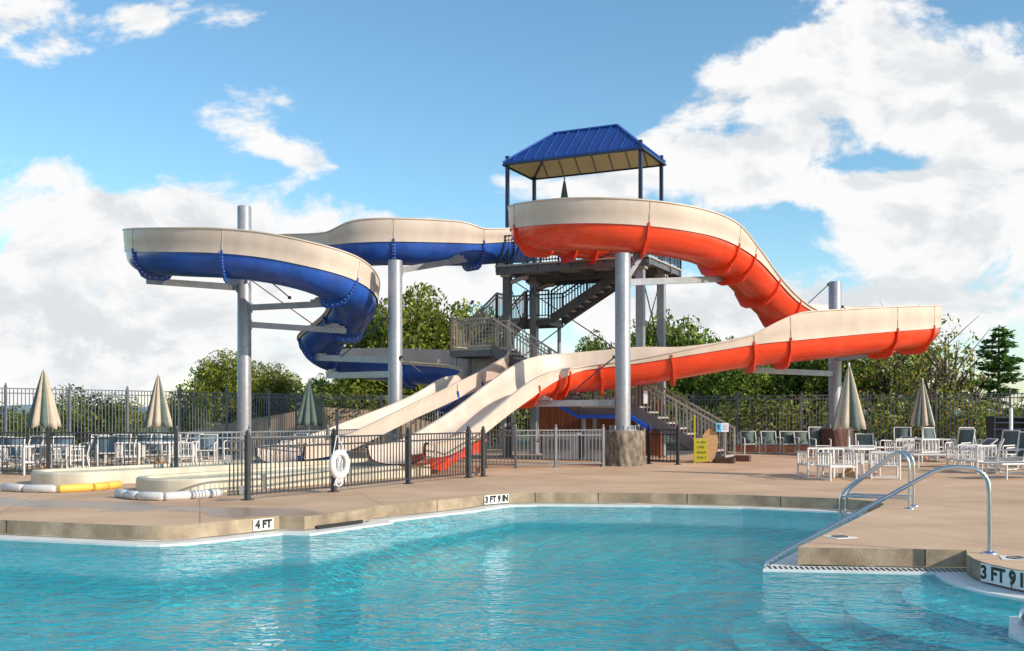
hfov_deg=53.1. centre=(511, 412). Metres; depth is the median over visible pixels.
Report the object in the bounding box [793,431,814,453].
patio chair
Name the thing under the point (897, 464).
slatted armchair
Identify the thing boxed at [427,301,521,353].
broadleaf tree
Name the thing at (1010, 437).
patio chair
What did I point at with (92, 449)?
patio chair
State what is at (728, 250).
water slide
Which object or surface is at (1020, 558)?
deck plaque
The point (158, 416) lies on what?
patio umbrella
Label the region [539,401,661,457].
wooden screen
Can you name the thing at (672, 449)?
ground
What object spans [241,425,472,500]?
metal fence
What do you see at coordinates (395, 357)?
slide support pole
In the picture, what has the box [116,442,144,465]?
slatted armchair
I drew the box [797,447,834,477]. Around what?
slatted armchair
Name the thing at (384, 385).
leafy shrub
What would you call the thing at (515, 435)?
metal fence
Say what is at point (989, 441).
sun lounger
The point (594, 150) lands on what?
slide tower
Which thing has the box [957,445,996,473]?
slatted armchair
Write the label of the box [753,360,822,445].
broadleaf tree
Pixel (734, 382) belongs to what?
broadleaf tree
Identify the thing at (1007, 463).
sun lounger
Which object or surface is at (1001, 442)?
patio chair
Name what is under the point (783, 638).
pool steps
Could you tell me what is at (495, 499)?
depth marker
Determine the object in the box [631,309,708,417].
broadleaf tree
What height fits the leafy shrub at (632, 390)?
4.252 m
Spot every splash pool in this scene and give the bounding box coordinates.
[31,458,369,485]
[136,461,429,492]
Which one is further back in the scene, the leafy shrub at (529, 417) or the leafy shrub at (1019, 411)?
the leafy shrub at (529, 417)
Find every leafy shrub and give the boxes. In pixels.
[0,401,23,436]
[1,403,58,443]
[36,383,134,451]
[94,392,156,441]
[161,377,224,431]
[290,378,434,422]
[336,378,447,421]
[425,404,529,444]
[501,391,595,434]
[584,384,695,422]
[685,401,758,450]
[721,396,812,445]
[757,392,827,445]
[813,392,906,445]
[862,395,942,445]
[878,387,980,446]
[933,392,1018,443]
[1005,394,1023,415]
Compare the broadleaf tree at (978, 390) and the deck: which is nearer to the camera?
the deck
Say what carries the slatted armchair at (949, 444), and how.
on the deck
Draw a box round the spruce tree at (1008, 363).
[951,325,1023,441]
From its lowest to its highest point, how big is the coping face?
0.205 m
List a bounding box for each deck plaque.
[824,535,857,538]
[999,555,1023,560]
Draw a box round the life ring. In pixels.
[329,412,349,486]
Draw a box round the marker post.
[1009,408,1012,455]
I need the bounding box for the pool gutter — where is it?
[0,503,1023,650]
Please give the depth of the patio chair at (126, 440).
34.15 m
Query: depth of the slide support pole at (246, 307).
35.82 m
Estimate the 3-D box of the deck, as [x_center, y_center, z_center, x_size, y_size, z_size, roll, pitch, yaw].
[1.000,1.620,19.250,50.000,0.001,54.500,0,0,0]
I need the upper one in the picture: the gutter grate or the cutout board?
the cutout board
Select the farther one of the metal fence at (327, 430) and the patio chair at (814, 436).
the patio chair at (814, 436)
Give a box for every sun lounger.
[865,436,916,457]
[905,438,997,467]
[981,461,1023,479]
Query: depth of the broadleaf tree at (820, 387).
49.06 m
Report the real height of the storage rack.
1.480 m
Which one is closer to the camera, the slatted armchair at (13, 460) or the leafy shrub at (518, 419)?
the slatted armchair at (13, 460)
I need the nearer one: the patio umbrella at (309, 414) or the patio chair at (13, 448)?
the patio chair at (13, 448)
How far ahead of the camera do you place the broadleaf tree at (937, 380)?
44.31 m
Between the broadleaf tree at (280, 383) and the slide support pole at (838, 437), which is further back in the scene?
the broadleaf tree at (280, 383)
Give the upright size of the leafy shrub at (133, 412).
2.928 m
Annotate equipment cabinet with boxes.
[542,432,580,458]
[584,431,601,459]
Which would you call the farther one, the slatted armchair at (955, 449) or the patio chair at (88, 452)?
the patio chair at (88, 452)
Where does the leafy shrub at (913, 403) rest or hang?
on the ground
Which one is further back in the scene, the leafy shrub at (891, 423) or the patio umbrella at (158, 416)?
the leafy shrub at (891, 423)
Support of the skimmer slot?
attached to the coping face
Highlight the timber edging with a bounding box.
[735,445,985,452]
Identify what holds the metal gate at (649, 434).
on the deck
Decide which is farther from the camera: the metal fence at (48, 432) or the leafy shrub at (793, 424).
the leafy shrub at (793, 424)
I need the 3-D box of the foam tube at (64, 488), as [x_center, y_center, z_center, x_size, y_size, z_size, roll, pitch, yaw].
[-8.761,1.540,21.420,0.335,0.162,1.545,0,0,28]
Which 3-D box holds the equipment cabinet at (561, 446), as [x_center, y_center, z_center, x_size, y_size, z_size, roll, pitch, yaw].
[1.718,1.120,35.216,1.300,0.900,0.525,0,0,26]
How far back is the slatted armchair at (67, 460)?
27.52 m
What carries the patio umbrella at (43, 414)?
on the deck
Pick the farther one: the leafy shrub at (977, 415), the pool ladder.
the leafy shrub at (977, 415)
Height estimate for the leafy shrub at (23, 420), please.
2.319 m
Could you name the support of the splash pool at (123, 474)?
on the deck
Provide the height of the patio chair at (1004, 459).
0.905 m
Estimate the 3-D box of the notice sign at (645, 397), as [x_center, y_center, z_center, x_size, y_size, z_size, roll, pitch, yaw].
[4.436,-0.525,34.000,0.130,0.420,0.015,0,0,0]
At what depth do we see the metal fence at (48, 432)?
26.50 m
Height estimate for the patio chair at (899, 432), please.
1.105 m
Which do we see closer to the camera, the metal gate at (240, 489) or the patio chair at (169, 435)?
the metal gate at (240, 489)
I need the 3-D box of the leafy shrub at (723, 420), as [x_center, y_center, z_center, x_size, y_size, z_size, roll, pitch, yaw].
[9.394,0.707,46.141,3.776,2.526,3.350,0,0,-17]
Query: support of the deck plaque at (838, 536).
on the deck
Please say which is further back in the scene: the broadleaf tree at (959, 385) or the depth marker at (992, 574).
the broadleaf tree at (959, 385)
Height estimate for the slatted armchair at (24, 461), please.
0.765 m
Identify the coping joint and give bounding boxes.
[6,492,925,565]
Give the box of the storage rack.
[986,416,1023,458]
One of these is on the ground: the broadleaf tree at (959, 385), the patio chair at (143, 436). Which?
the broadleaf tree at (959, 385)
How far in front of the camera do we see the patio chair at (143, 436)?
33.72 m
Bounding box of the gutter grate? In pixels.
[769,566,966,571]
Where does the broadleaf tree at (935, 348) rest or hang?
on the ground
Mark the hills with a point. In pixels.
(27, 408)
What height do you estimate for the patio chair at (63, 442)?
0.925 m
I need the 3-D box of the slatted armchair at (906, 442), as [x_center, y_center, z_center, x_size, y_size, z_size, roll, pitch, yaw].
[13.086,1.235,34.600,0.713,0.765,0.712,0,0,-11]
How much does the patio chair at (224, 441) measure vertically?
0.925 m
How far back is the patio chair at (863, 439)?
35.85 m
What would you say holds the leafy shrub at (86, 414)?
on the ground
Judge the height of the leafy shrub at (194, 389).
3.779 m
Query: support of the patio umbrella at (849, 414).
on the deck
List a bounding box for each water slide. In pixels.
[122,217,532,462]
[365,197,942,470]
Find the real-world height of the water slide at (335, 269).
8.728 m
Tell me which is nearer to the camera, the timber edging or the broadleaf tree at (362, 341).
the timber edging
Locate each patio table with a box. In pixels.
[24,444,66,469]
[139,441,178,463]
[834,447,873,475]
[907,438,940,460]
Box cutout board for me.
[702,429,717,461]
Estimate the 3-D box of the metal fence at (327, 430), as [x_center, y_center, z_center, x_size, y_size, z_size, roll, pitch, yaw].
[-6.184,0.975,29.516,1.217,1.290,7.859,0,0,33]
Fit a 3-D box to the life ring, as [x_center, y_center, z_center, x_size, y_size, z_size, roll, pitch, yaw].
[-3.538,0.729,20.763,0.232,1.518,0.615,0,0,28]
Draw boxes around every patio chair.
[0,436,12,466]
[1,437,24,469]
[12,436,42,465]
[53,436,74,466]
[66,437,93,467]
[79,434,108,463]
[97,435,118,465]
[104,434,131,461]
[122,434,151,462]
[140,434,160,460]
[161,434,180,462]
[178,433,202,460]
[196,434,217,461]
[208,433,232,458]
[281,433,307,442]
[740,431,759,453]
[760,431,780,453]
[779,431,798,453]
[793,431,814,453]
[808,427,830,455]
[855,433,875,458]
[893,427,912,455]
[921,427,948,457]
[944,429,975,462]
[959,427,985,456]
[974,438,1004,469]
[986,430,1019,466]
[999,449,1023,473]
[1006,431,1023,469]
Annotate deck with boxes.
[0,449,1023,569]
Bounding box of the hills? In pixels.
[0,404,960,413]
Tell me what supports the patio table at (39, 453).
on the deck
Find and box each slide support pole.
[146,205,346,459]
[315,254,466,440]
[534,252,722,466]
[743,281,867,455]
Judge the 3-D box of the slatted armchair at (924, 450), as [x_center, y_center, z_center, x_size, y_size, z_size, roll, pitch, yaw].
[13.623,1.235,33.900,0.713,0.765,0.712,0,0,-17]
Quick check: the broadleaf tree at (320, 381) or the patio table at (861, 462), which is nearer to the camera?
the patio table at (861, 462)
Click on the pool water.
(368, 545)
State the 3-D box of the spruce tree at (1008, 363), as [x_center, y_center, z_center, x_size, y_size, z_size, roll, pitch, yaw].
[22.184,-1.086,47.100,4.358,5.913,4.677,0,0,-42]
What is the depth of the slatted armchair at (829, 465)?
24.67 m
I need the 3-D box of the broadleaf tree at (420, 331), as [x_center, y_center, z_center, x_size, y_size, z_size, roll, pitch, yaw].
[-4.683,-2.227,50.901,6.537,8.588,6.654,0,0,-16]
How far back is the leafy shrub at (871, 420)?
43.45 m
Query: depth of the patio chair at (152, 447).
34.31 m
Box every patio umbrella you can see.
[26,367,60,469]
[144,372,172,463]
[295,378,322,434]
[561,176,567,197]
[832,362,865,477]
[910,378,934,459]
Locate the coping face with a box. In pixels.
[0,492,1023,589]
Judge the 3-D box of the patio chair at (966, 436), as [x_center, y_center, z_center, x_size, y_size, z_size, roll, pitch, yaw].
[14.713,1.071,33.630,0.762,1.105,0.624,0,0,-30]
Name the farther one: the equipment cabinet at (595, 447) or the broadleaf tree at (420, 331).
the broadleaf tree at (420, 331)
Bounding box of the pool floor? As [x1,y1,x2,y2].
[0,557,771,650]
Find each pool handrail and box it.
[764,465,997,589]
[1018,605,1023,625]
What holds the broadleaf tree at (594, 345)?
on the ground
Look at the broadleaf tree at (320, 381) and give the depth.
55.51 m
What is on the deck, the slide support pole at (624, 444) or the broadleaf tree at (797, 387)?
the slide support pole at (624, 444)
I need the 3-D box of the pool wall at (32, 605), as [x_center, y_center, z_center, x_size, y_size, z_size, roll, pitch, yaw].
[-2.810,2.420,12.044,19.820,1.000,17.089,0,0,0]
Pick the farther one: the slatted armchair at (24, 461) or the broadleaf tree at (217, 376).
the broadleaf tree at (217, 376)
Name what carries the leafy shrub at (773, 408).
on the ground
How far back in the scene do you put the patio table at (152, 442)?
30.91 m
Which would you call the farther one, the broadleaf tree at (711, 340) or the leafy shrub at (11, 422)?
the broadleaf tree at (711, 340)
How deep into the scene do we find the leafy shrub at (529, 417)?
51.12 m
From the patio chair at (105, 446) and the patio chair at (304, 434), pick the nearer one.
the patio chair at (105, 446)
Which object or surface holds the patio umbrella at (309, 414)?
on the deck
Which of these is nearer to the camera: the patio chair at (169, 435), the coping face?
the coping face
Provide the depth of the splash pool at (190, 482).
22.24 m
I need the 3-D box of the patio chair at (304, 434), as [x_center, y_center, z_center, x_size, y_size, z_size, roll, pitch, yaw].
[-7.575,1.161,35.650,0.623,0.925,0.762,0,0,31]
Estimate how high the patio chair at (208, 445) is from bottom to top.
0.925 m
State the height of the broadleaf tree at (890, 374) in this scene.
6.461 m
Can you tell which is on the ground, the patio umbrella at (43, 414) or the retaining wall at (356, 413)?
the retaining wall at (356, 413)
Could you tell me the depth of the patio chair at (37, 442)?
31.50 m
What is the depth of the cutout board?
33.10 m
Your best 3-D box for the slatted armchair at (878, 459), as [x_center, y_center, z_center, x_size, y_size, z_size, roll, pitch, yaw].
[9.242,1.235,26.900,0.713,0.765,0.712,0,0,8]
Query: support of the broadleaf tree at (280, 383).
on the ground
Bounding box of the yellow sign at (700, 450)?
[694,415,707,462]
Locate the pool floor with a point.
(452, 639)
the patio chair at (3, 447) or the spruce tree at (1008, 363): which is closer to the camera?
the patio chair at (3, 447)
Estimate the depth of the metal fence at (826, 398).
42.07 m
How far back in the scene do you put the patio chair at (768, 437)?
40.91 m
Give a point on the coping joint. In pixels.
(598, 502)
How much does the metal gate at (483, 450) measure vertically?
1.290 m
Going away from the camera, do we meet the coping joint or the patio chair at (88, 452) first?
the coping joint
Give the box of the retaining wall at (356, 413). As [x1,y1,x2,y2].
[182,407,480,448]
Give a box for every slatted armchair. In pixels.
[0,445,33,473]
[22,446,51,474]
[51,445,83,467]
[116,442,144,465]
[168,442,194,462]
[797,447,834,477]
[817,448,857,480]
[850,445,880,475]
[868,447,900,479]
[884,438,914,460]
[908,439,938,462]
[928,439,955,461]
[946,444,982,471]
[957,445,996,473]
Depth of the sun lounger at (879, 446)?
37.33 m
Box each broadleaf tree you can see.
[175,348,271,424]
[252,362,304,417]
[299,373,339,400]
[334,313,404,406]
[359,282,484,419]
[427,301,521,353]
[574,329,614,397]
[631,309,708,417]
[680,328,733,423]
[693,365,793,430]
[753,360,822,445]
[796,358,890,426]
[842,321,945,443]
[879,300,976,446]
[892,352,967,421]
[907,328,1000,446]
[942,358,1002,440]
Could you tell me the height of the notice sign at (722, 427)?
0.280 m
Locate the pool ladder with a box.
[837,450,918,526]
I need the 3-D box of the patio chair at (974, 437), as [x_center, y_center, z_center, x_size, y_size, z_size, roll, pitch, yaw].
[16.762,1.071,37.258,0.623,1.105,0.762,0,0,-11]
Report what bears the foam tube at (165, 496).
on the deck
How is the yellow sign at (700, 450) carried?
on the deck
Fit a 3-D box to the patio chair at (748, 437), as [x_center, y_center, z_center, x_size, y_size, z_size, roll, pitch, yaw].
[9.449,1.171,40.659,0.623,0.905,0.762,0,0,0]
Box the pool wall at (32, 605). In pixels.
[0,512,914,618]
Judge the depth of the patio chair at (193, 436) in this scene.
35.54 m
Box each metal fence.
[0,382,693,464]
[0,426,177,471]
[177,424,373,465]
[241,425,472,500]
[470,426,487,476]
[486,424,606,467]
[692,389,1023,448]
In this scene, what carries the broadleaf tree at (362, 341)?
on the ground
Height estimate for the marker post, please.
1.800 m
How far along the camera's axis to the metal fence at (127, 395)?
37.81 m
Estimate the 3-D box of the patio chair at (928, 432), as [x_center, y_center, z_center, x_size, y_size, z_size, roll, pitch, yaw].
[15.315,1.071,37.054,0.623,1.105,0.762,0,0,-23]
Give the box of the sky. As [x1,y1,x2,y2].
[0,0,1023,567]
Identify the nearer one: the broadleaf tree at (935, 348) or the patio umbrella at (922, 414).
the patio umbrella at (922, 414)
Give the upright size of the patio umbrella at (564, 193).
3.596 m
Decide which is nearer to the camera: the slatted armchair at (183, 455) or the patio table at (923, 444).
the slatted armchair at (183, 455)
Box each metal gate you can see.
[225,440,243,495]
[646,424,680,464]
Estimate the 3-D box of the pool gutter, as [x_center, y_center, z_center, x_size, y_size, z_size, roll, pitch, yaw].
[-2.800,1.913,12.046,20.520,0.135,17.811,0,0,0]
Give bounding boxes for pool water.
[0,506,1023,650]
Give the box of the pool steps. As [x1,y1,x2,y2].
[676,583,1022,650]
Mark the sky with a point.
(875, 148)
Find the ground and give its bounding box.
[0,414,985,462]
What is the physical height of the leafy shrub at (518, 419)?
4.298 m
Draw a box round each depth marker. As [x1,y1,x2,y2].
[253,518,272,530]
[484,494,508,504]
[981,563,1023,590]
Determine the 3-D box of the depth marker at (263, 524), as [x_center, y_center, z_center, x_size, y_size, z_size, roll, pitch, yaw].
[-3.850,1.725,15.858,0.014,0.173,0.380,0,0,38]
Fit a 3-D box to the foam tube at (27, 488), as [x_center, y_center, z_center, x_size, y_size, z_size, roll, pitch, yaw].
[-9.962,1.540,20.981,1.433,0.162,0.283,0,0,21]
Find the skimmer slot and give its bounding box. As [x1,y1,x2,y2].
[316,520,362,528]
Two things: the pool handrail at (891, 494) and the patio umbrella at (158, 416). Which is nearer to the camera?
the pool handrail at (891, 494)
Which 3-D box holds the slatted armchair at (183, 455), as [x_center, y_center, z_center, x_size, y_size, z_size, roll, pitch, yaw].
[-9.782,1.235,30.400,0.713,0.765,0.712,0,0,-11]
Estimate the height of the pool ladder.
1.469 m
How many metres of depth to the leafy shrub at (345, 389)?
48.31 m
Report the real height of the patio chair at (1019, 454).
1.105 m
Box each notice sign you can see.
[644,391,647,403]
[716,423,728,431]
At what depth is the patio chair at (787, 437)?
40.83 m
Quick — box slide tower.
[450,124,750,463]
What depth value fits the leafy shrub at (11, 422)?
40.40 m
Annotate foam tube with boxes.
[0,483,56,492]
[58,481,121,492]
[114,489,222,500]

